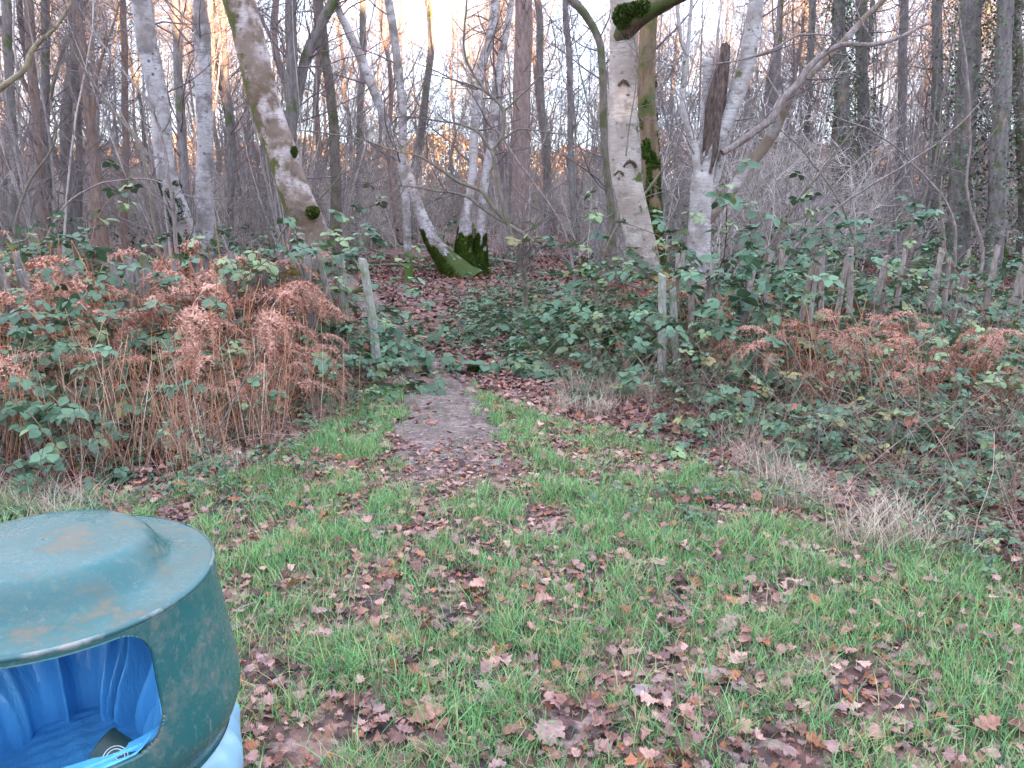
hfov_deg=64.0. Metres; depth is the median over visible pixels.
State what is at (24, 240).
bramble bush
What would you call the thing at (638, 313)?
bramble bush
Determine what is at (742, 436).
dry grass tuft
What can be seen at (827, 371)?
dead stem clump
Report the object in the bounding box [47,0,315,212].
bare tree
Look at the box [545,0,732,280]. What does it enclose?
hazel coppice
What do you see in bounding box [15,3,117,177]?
bare tree
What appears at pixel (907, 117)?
bare tree
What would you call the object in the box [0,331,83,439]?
bracken clump
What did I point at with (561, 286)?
bramble bush
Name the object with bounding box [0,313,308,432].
bramble bush
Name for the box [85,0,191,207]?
bare tree
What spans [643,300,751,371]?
bracken clump
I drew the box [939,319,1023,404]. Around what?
bracken clump
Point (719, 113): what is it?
birch tree
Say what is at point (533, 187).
hazel coppice
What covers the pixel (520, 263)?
hazel tree
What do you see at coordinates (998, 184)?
ivy clad tree
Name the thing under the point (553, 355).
dead stem clump
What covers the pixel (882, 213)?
thicket shrub
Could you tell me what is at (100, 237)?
bare tree
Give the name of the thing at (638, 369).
bramble bush
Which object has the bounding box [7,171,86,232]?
thicket shrub
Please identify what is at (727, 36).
hazel coppice
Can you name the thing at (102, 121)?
hazel coppice
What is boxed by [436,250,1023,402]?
bramble bush
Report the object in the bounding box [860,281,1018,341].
bramble bush
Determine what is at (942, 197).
sapling
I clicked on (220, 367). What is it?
bracken stalks
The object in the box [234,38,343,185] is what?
hazel coppice
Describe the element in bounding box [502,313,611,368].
bramble bush
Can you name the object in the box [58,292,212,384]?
bracken clump
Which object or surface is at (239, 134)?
hazel coppice
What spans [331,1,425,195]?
bare tree
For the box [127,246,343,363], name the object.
bracken clump
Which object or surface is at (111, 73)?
bare tree
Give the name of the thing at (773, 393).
dead stem clump
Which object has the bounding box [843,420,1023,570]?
dead stem clump
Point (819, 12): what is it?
bare tree
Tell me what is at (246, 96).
bare tree
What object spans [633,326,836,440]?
dead stem clump
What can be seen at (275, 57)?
bare tree
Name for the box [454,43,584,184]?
bare tree
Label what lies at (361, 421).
bramble bush
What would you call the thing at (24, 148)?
hazel coppice
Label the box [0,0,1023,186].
sky
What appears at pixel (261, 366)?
bracken clump
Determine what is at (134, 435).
bracken stalks
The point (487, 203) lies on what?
thicket shrub
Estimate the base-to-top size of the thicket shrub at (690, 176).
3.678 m
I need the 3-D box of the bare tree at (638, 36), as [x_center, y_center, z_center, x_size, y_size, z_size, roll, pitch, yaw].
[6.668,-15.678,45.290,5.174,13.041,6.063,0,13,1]
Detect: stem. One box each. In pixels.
[595,213,640,289]
[647,342,662,414]
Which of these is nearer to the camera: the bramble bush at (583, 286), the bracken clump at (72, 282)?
the bracken clump at (72, 282)
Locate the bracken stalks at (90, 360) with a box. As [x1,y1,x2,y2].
[1,308,148,456]
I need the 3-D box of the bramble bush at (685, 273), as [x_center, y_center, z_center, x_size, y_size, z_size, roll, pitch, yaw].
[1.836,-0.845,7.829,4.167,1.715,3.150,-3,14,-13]
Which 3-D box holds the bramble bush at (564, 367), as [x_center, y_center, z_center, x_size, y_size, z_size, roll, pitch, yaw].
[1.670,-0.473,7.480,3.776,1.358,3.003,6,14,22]
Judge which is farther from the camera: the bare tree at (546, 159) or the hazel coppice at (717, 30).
the bare tree at (546, 159)
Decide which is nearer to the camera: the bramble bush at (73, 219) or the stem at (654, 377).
the stem at (654, 377)
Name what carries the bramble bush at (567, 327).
on the ground at (586, 718)
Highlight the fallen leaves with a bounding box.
[0,347,1023,767]
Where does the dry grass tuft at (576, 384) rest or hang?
on the ground at (586, 718)
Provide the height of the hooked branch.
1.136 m
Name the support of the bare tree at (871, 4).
on the ground at (586, 718)
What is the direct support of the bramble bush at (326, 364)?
on the ground at (586, 718)
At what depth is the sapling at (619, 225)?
9.74 m
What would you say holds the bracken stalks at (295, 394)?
on the ground at (586, 718)
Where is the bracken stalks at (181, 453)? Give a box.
[140,407,212,478]
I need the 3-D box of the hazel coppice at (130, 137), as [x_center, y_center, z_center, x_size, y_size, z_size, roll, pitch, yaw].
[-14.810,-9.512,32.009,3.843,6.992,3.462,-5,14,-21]
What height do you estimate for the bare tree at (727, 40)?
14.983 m
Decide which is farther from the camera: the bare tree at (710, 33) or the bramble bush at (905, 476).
the bare tree at (710, 33)
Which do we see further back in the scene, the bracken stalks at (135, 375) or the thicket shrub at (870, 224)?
the thicket shrub at (870, 224)
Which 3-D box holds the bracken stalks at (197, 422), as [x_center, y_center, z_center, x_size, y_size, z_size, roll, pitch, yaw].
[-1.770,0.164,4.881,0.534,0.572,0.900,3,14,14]
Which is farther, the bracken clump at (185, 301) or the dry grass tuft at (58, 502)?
the bracken clump at (185, 301)
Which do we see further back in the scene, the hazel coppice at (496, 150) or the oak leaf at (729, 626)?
the hazel coppice at (496, 150)
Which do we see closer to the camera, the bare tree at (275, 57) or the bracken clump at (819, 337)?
the bracken clump at (819, 337)
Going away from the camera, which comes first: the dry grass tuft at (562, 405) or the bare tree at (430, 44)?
the dry grass tuft at (562, 405)
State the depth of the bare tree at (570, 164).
17.11 m
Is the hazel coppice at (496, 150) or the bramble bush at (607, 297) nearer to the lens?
the bramble bush at (607, 297)
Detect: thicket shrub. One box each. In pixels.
[0,120,40,269]
[0,142,116,242]
[0,153,88,257]
[0,165,17,193]
[0,182,39,271]
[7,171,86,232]
[25,126,194,253]
[34,153,142,232]
[88,145,195,230]
[101,164,227,245]
[108,125,281,263]
[130,172,221,247]
[167,120,324,245]
[224,111,399,266]
[268,148,355,210]
[277,174,355,240]
[308,148,416,248]
[315,144,399,230]
[324,139,422,244]
[362,140,507,244]
[380,171,444,221]
[394,170,477,229]
[418,167,466,224]
[425,155,476,214]
[425,173,462,226]
[435,173,492,226]
[445,162,511,231]
[452,166,569,256]
[529,170,586,234]
[531,146,617,237]
[534,138,683,248]
[537,156,602,227]
[560,166,685,265]
[579,84,907,294]
[580,178,618,236]
[659,109,796,252]
[661,137,859,279]
[662,163,689,243]
[669,151,814,251]
[700,55,958,292]
[734,140,834,242]
[738,142,867,252]
[757,134,946,271]
[786,147,888,216]
[827,166,925,242]
[877,168,986,231]
[902,151,1017,254]
[973,175,1017,215]
[973,180,1017,231]
[980,174,1017,225]
[991,167,1023,264]
[1007,168,1023,254]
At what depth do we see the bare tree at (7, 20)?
15.29 m
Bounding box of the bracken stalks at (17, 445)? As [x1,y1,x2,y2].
[0,347,94,470]
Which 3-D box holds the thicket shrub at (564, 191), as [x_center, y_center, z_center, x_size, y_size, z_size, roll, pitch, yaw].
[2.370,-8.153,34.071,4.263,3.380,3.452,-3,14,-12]
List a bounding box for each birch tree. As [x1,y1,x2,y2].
[0,0,103,150]
[118,0,319,293]
[131,0,228,277]
[222,0,353,344]
[299,0,480,278]
[330,0,414,282]
[385,0,552,275]
[608,0,692,339]
[637,0,958,325]
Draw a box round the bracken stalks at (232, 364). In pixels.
[164,323,279,449]
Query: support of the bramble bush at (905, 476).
on the ground at (586, 718)
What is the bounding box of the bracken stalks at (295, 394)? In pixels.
[237,324,357,423]
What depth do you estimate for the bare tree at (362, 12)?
20.80 m
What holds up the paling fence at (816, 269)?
on the ground at (586, 718)
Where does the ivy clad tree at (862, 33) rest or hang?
on the ground at (586, 718)
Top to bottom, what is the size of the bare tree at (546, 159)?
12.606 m
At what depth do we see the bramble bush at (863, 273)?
14.11 m
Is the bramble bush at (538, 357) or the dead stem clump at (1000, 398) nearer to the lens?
the dead stem clump at (1000, 398)
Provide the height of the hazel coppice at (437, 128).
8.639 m
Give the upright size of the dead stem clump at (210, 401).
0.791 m
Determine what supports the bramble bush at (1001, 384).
on the ground at (586, 718)
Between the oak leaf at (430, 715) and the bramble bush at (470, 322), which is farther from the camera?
the bramble bush at (470, 322)
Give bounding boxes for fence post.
[284,255,303,345]
[335,255,349,354]
[358,258,381,368]
[658,273,666,386]
[670,287,680,379]
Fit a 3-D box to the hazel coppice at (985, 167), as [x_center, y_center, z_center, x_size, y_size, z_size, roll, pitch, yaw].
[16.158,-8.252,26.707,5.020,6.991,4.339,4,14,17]
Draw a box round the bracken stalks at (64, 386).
[0,352,128,463]
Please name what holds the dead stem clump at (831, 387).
on the ground at (586, 718)
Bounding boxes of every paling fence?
[0,250,346,376]
[667,244,1023,367]
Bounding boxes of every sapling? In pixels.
[0,1,81,245]
[0,120,275,278]
[31,0,180,288]
[36,1,214,253]
[66,0,210,284]
[236,103,397,275]
[438,31,609,300]
[581,29,703,310]
[694,40,889,293]
[721,23,914,275]
[758,28,1008,317]
[783,20,1023,317]
[874,0,999,313]
[914,0,1016,306]
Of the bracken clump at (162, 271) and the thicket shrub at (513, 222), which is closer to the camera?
the bracken clump at (162, 271)
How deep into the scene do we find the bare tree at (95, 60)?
34.81 m
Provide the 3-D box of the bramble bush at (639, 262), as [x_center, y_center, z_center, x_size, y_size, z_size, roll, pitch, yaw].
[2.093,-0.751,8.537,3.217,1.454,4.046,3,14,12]
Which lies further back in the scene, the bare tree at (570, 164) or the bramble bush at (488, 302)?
the bare tree at (570, 164)
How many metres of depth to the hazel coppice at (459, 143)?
35.91 m
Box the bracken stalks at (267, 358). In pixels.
[220,291,337,420]
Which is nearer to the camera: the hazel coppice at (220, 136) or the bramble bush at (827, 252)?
the bramble bush at (827, 252)
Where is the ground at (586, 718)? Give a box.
[0,210,1023,767]
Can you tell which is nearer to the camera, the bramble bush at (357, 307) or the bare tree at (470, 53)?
the bramble bush at (357, 307)
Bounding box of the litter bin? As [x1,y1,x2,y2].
[0,510,243,767]
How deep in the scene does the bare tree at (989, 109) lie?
30.66 m
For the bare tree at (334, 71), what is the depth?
41.77 m
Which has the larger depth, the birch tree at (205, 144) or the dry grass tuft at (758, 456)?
the birch tree at (205, 144)
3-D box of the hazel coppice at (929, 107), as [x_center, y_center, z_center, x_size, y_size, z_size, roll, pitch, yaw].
[11.291,-7.698,22.686,4.267,7.764,3.845,7,15,26]
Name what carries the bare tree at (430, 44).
on the ground at (586, 718)
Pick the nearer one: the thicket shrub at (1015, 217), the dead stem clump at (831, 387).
the dead stem clump at (831, 387)
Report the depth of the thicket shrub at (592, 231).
16.59 m
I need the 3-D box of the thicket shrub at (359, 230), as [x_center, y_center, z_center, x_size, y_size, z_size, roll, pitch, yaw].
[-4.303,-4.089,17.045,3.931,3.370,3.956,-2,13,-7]
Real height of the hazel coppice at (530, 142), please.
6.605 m
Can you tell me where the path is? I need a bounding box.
[346,270,503,474]
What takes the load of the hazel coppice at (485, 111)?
on the ground at (586, 718)
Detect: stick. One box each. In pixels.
[197,345,262,459]
[229,601,257,615]
[356,513,393,515]
[368,263,436,267]
[489,258,515,263]
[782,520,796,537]
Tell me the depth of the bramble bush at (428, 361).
7.10 m
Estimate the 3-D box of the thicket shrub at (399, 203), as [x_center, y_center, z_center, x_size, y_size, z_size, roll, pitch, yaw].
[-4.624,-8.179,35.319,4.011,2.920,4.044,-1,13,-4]
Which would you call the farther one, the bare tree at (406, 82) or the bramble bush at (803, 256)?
the bare tree at (406, 82)
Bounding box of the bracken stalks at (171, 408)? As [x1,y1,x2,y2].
[107,330,227,455]
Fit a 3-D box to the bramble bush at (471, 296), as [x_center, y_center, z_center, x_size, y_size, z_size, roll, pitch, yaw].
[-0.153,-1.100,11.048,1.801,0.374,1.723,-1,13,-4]
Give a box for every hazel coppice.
[0,0,117,275]
[0,2,66,250]
[0,10,66,235]
[0,35,83,196]
[1,94,58,229]
[37,37,141,234]
[39,0,171,245]
[50,0,240,266]
[58,35,137,226]
[85,48,175,225]
[103,107,195,182]
[122,0,376,254]
[155,0,419,239]
[160,1,280,216]
[165,0,301,246]
[213,0,384,243]
[215,62,275,223]
[216,0,353,278]
[229,11,330,197]
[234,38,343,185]
[274,26,431,240]
[302,2,410,226]
[339,81,420,226]
[366,69,431,189]
[370,27,475,228]
[402,34,471,188]
[415,4,554,228]
[433,9,513,234]
[434,77,493,217]
[435,0,593,249]
[450,19,532,203]
[477,99,512,189]
[487,42,596,235]
[490,63,555,227]
[530,72,577,216]
[532,0,693,246]
[535,77,598,186]
[544,0,770,236]
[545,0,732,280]
[552,80,675,225]
[559,4,694,199]
[564,67,598,190]
[581,24,637,177]
[582,0,838,257]
[637,31,732,228]
[637,51,699,200]
[656,0,810,251]
[661,43,769,170]
[669,34,708,185]
[686,33,756,195]
[714,0,829,213]
[724,1,829,179]
[727,0,991,229]
[735,0,890,213]
[736,16,821,193]
[753,0,1013,267]
[789,38,915,189]
[822,63,944,222]
[827,47,888,165]
[850,2,995,244]
[850,3,987,238]
[850,53,953,230]
[896,5,984,223]
[911,3,1014,237]
[924,26,1023,235]
[949,0,1017,254]
[976,108,1017,234]
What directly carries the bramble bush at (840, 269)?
on the ground at (586, 718)
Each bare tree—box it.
[0,0,113,238]
[0,0,120,258]
[0,0,139,269]
[0,0,144,231]
[0,0,162,257]
[0,0,190,186]
[0,0,193,265]
[0,4,60,176]
[1,46,55,147]
[12,1,117,179]
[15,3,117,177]
[18,0,166,236]
[18,0,186,256]
[21,0,147,214]
[31,0,136,168]
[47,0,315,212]
[50,25,176,184]
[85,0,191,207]
[87,4,139,165]
[91,0,297,254]
[95,0,196,173]
[101,0,230,156]
[153,0,245,227]
[156,0,262,177]
[156,2,229,169]
[157,0,285,264]
[158,0,233,178]
[159,10,258,180]
[166,60,196,167]
[180,0,368,115]
[188,0,393,278]
[216,20,308,181]
[259,0,381,245]
[268,1,312,153]
[269,3,374,209]
[297,4,359,160]
[298,16,373,170]
[300,0,405,175]
[305,0,420,249]
[307,0,476,246]
[324,0,408,176]
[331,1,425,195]
[332,5,456,166]
[349,0,479,239]
[380,0,448,193]
[402,0,511,234]
[409,0,510,166]
[421,0,576,218]
[433,0,563,172]
[436,0,548,173]
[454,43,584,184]
[468,0,600,234]
[477,0,584,202]
[491,0,609,249]
[506,0,581,164]
[520,0,609,262]
[552,0,771,167]
[578,8,681,138]
[583,0,695,171]
[592,2,680,116]
[606,2,708,145]
[638,0,797,181]
[671,0,757,167]
[688,0,805,136]
[694,0,827,181]
[704,0,815,235]
[705,0,828,157]
[725,0,874,182]
[728,0,790,148]
[733,0,929,217]
[735,0,884,209]
[750,1,854,163]
[758,0,876,148]
[762,0,831,111]
[792,0,951,142]
[795,25,850,152]
[796,0,989,258]
[847,34,894,112]
[849,0,1012,265]
[851,0,946,190]
[868,0,951,180]
[872,0,952,169]
[882,41,954,171]
[885,1,958,192]
[890,0,1023,215]
[892,1,957,169]
[911,0,996,172]
[920,1,1023,265]
[921,0,1012,198]
[945,1,1023,228]
[949,0,1023,269]
[973,31,1014,172]
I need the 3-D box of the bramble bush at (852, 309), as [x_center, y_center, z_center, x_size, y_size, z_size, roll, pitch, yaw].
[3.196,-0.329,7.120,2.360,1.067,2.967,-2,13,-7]
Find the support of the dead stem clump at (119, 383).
on the ground at (586, 718)
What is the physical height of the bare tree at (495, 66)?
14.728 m
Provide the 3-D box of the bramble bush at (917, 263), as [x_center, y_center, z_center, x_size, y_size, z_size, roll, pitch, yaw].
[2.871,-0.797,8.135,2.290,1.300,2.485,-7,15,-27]
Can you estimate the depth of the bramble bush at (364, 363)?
6.44 m
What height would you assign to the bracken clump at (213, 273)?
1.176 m
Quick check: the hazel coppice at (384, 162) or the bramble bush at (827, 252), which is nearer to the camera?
the bramble bush at (827, 252)
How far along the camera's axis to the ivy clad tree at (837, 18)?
16.03 m
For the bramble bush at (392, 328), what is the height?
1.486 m
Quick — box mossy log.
[450,364,479,374]
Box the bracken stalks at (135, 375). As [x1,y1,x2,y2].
[0,323,162,462]
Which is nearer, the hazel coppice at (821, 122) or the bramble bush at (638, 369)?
the bramble bush at (638, 369)
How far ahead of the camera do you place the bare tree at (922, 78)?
48.65 m
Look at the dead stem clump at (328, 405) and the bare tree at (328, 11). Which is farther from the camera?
the bare tree at (328, 11)
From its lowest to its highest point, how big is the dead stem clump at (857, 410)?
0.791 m
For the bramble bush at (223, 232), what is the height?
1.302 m
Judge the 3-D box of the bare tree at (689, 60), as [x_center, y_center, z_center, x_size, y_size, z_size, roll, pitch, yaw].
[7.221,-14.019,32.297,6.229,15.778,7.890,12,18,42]
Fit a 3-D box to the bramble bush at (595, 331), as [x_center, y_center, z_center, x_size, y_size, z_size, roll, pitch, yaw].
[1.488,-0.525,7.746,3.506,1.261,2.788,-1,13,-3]
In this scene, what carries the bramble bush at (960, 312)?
on the ground at (586, 718)
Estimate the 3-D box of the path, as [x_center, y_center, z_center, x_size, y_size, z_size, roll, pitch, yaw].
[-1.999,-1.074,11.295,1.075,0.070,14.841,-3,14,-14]
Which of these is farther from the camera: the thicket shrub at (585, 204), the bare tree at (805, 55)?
the bare tree at (805, 55)
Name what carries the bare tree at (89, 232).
on the ground at (586, 718)
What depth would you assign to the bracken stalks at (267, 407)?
5.08 m
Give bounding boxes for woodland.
[3,126,1015,193]
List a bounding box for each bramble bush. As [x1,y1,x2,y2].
[0,213,123,274]
[0,215,278,353]
[0,217,425,484]
[0,230,224,376]
[0,232,301,409]
[0,235,431,424]
[0,236,406,438]
[0,247,141,282]
[0,256,112,392]
[0,265,444,436]
[0,266,203,484]
[0,278,312,472]
[0,279,241,488]
[0,312,330,453]
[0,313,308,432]
[0,320,236,464]
[0,325,205,522]
[0,350,108,513]
[1,225,144,308]
[1,231,369,395]
[1,270,413,374]
[1,331,262,465]
[2,282,168,341]
[3,210,250,317]
[6,208,461,488]
[7,159,281,425]
[9,294,472,399]
[31,323,339,418]
[51,302,123,429]
[56,267,363,387]
[57,253,187,321]
[84,217,445,411]
[89,329,413,439]
[115,182,496,346]
[124,223,475,376]
[129,453,305,516]
[136,420,353,520]
[153,227,355,294]
[171,222,298,297]
[215,243,299,295]
[224,389,378,446]
[236,222,367,276]
[247,269,357,291]
[268,364,393,429]
[275,240,388,272]
[300,390,389,438]
[376,216,509,265]
[397,247,548,275]
[423,285,544,340]
[431,292,623,334]
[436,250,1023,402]
[436,285,562,313]
[438,321,601,350]
[439,281,575,332]
[440,330,594,358]
[441,311,633,341]
[441,318,552,346]
[445,267,570,314]
[456,280,540,322]
[463,264,579,312]
[464,211,986,397]
[470,284,627,351]
[477,343,586,379]
[484,256,877,384]
[488,156,938,410]
[488,294,631,354]
[496,295,586,331]
[498,189,1013,427]
[499,266,630,310]
[502,253,895,401]
[502,266,603,293]
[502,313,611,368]
[508,261,868,405]
[508,302,687,336]
[509,205,872,397]
[512,237,842,339]
[517,325,653,367]
[526,170,975,413]
[532,318,637,356]
[535,319,750,393]
[548,195,944,431]
[548,216,673,261]
[555,316,692,368]
[556,248,731,278]
[558,267,630,292]
[559,293,794,388]
[570,307,682,359]
[570,312,832,439]
[572,247,859,368]
[574,266,901,363]
[581,294,623,311]
[582,426,718,536]
[588,249,622,276]
[609,263,938,476]
[617,310,880,401]
[617,362,1016,486]
[621,262,774,298]
[630,347,901,476]
[641,269,988,390]
[667,280,798,312]
[671,452,848,533]
[680,257,1023,369]
[680,284,820,418]
[682,243,976,364]
[683,350,1023,469]
[708,312,1023,484]
[712,222,899,309]
[729,307,970,418]
[730,217,877,278]
[733,217,886,286]
[743,216,955,296]
[758,335,1021,518]
[794,312,1023,411]
[794,359,1023,471]
[795,267,975,297]
[795,278,961,314]
[796,290,1004,411]
[798,266,943,287]
[808,278,1023,399]
[808,383,1023,513]
[814,231,1023,396]
[815,248,879,264]
[816,241,918,265]
[823,320,1023,497]
[826,346,1022,433]
[830,269,1023,320]
[832,302,1023,417]
[843,451,1023,540]
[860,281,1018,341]
[863,230,1019,314]
[863,473,1023,586]
[872,227,979,263]
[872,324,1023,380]
[878,399,1023,537]
[883,500,1023,574]
[888,492,1021,569]
[895,224,1023,411]
[910,236,1023,381]
[931,250,1018,280]
[935,310,1023,358]
[947,245,1023,308]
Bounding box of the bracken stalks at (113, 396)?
[31,325,191,465]
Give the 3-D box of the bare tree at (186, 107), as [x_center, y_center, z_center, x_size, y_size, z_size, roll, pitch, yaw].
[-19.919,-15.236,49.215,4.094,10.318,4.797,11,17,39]
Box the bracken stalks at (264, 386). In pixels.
[201,335,302,440]
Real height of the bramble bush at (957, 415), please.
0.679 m
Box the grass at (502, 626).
[0,378,1023,767]
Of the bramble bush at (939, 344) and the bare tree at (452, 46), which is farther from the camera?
the bare tree at (452, 46)
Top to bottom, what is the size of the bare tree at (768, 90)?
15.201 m
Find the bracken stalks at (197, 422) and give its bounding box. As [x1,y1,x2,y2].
[136,374,243,468]
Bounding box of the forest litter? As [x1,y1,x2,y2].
[0,252,1023,369]
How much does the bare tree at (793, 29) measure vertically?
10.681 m
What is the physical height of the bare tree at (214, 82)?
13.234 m
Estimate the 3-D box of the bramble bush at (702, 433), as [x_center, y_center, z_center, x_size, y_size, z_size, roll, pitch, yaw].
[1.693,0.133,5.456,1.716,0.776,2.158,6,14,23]
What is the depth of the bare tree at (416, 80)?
49.32 m
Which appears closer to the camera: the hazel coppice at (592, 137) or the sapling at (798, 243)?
the sapling at (798, 243)
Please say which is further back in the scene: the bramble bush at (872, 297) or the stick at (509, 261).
the stick at (509, 261)
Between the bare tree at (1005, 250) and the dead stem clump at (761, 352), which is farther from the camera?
the bare tree at (1005, 250)
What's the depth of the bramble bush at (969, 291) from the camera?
7.25 m
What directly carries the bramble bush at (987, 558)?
on the ground at (586, 718)
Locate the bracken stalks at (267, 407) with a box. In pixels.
[164,363,294,450]
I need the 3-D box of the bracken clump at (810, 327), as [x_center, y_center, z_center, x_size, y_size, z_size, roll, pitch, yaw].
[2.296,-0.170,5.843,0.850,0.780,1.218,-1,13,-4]
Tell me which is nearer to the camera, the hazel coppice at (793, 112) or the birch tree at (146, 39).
the birch tree at (146, 39)
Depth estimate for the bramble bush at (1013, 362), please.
4.75 m
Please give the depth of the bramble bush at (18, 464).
4.25 m
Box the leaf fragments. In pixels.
[1,434,1023,767]
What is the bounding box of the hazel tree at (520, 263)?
[293,0,598,320]
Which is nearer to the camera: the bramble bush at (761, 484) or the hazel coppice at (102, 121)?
the bramble bush at (761, 484)
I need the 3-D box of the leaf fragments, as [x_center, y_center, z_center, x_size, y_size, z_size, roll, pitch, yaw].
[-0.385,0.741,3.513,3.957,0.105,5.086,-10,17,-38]
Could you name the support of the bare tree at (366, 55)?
on the ground at (586, 718)
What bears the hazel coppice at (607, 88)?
on the ground at (586, 718)
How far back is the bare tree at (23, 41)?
19.66 m
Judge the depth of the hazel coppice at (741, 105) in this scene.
27.60 m
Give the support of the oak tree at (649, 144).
on the ground at (586, 718)
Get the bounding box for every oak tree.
[262,0,370,254]
[509,0,680,293]
[586,0,715,271]
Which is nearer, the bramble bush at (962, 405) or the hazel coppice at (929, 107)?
the bramble bush at (962, 405)
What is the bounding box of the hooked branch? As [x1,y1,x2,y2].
[939,176,954,295]
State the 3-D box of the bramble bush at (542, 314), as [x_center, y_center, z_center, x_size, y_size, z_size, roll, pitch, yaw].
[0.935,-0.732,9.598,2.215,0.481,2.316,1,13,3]
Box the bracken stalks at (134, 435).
[85,377,212,478]
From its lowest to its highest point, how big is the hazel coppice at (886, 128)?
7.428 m
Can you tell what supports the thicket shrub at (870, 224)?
on the ground at (586, 718)
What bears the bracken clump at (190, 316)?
on the ground at (586, 718)
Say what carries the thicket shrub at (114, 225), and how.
on the ground at (586, 718)
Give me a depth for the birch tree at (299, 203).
7.74 m
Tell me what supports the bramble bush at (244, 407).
on the ground at (586, 718)
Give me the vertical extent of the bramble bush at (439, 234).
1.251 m
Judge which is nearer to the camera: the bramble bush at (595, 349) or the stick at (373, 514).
the stick at (373, 514)
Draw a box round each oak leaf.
[227,493,246,501]
[289,524,312,540]
[309,604,331,613]
[407,699,445,723]
[471,695,491,702]
[532,716,565,745]
[631,683,657,696]
[650,556,667,565]
[697,665,727,683]
[715,614,736,633]
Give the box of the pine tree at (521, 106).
[482,0,573,253]
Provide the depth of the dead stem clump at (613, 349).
6.73 m
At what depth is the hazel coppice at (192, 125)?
26.52 m
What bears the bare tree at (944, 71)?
on the ground at (586, 718)
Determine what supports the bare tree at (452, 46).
on the ground at (586, 718)
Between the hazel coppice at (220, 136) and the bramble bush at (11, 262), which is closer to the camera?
the bramble bush at (11, 262)
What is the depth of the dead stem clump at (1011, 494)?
3.87 m
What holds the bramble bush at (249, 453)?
on the ground at (586, 718)
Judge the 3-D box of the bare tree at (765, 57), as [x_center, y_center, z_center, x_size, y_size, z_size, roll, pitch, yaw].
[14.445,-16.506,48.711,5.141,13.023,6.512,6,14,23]
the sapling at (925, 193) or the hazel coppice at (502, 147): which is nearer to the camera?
the sapling at (925, 193)
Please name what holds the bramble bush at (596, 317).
on the ground at (586, 718)
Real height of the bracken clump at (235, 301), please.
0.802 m
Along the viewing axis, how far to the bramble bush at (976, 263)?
14.49 m
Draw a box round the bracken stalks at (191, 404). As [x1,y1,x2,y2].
[123,306,292,455]
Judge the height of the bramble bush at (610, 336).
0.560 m
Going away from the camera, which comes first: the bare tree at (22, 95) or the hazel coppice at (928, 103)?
the hazel coppice at (928, 103)
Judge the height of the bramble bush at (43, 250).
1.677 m
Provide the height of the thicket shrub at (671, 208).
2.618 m
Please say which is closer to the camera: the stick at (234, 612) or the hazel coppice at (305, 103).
the stick at (234, 612)
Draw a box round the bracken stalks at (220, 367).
[148,309,319,426]
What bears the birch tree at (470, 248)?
on the ground at (586, 718)
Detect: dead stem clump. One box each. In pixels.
[0,314,246,456]
[0,365,135,515]
[0,372,189,489]
[21,316,235,460]
[43,323,305,449]
[47,355,321,489]
[53,357,294,488]
[74,366,327,465]
[108,317,349,433]
[183,351,357,454]
[230,351,380,434]
[238,311,367,431]
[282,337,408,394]
[493,325,594,376]
[518,297,698,392]
[544,323,652,375]
[566,312,778,422]
[587,311,715,411]
[592,292,787,388]
[621,376,815,474]
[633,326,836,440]
[640,285,910,418]
[670,325,928,451]
[701,260,918,367]
[719,412,912,508]
[722,330,1001,499]
[733,289,1023,446]
[742,366,1023,531]
[745,350,1008,500]
[779,314,1023,467]
[790,263,976,386]
[824,336,1023,525]
[843,307,1023,478]
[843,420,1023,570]
[850,264,1023,377]
[853,340,1023,480]
[872,268,1023,380]
[914,312,1023,453]
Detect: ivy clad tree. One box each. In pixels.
[739,0,921,267]
[791,0,951,263]
[893,0,1023,279]
[925,0,1023,282]
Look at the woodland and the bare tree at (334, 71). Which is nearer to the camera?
the bare tree at (334, 71)
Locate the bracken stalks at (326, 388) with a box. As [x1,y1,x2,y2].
[282,350,367,415]
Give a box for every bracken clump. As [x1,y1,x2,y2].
[0,222,100,325]
[0,239,147,342]
[0,257,111,348]
[0,275,89,379]
[0,290,52,381]
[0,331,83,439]
[0,341,128,447]
[0,351,69,471]
[10,271,175,392]
[47,354,183,433]
[51,254,244,362]
[54,220,290,345]
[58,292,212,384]
[82,247,282,348]
[110,350,244,442]
[123,269,353,411]
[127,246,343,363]
[136,274,284,406]
[161,338,287,430]
[176,241,366,370]
[195,346,346,429]
[214,295,363,380]
[226,282,346,401]
[230,323,350,406]
[285,344,351,401]
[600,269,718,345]
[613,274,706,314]
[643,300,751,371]
[705,329,810,393]
[714,318,867,405]
[756,304,890,413]
[787,301,937,384]
[812,327,965,418]
[865,320,977,412]
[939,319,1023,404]
[959,328,1023,410]
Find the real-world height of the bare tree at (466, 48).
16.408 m
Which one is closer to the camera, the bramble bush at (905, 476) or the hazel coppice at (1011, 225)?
the bramble bush at (905, 476)
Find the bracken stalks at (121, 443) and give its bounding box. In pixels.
[60,384,138,491]
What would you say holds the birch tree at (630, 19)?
on the ground at (586, 718)
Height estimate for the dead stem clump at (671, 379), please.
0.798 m
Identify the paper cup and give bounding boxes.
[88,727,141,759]
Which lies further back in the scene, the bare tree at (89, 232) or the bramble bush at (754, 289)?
the bare tree at (89, 232)
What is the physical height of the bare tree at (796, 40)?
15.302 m
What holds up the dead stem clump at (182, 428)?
on the ground at (586, 718)
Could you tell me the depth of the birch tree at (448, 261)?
14.54 m
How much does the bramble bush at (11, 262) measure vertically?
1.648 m
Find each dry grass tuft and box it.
[0,464,129,513]
[1,474,126,519]
[172,415,254,447]
[188,441,284,473]
[378,373,427,391]
[534,364,612,398]
[541,387,598,409]
[570,387,635,417]
[577,361,668,399]
[594,375,673,403]
[703,414,762,448]
[713,433,821,474]
[715,441,838,494]
[735,458,879,520]
[805,494,968,562]
[820,467,989,539]
[860,504,1009,562]
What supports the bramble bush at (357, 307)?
on the ground at (586, 718)

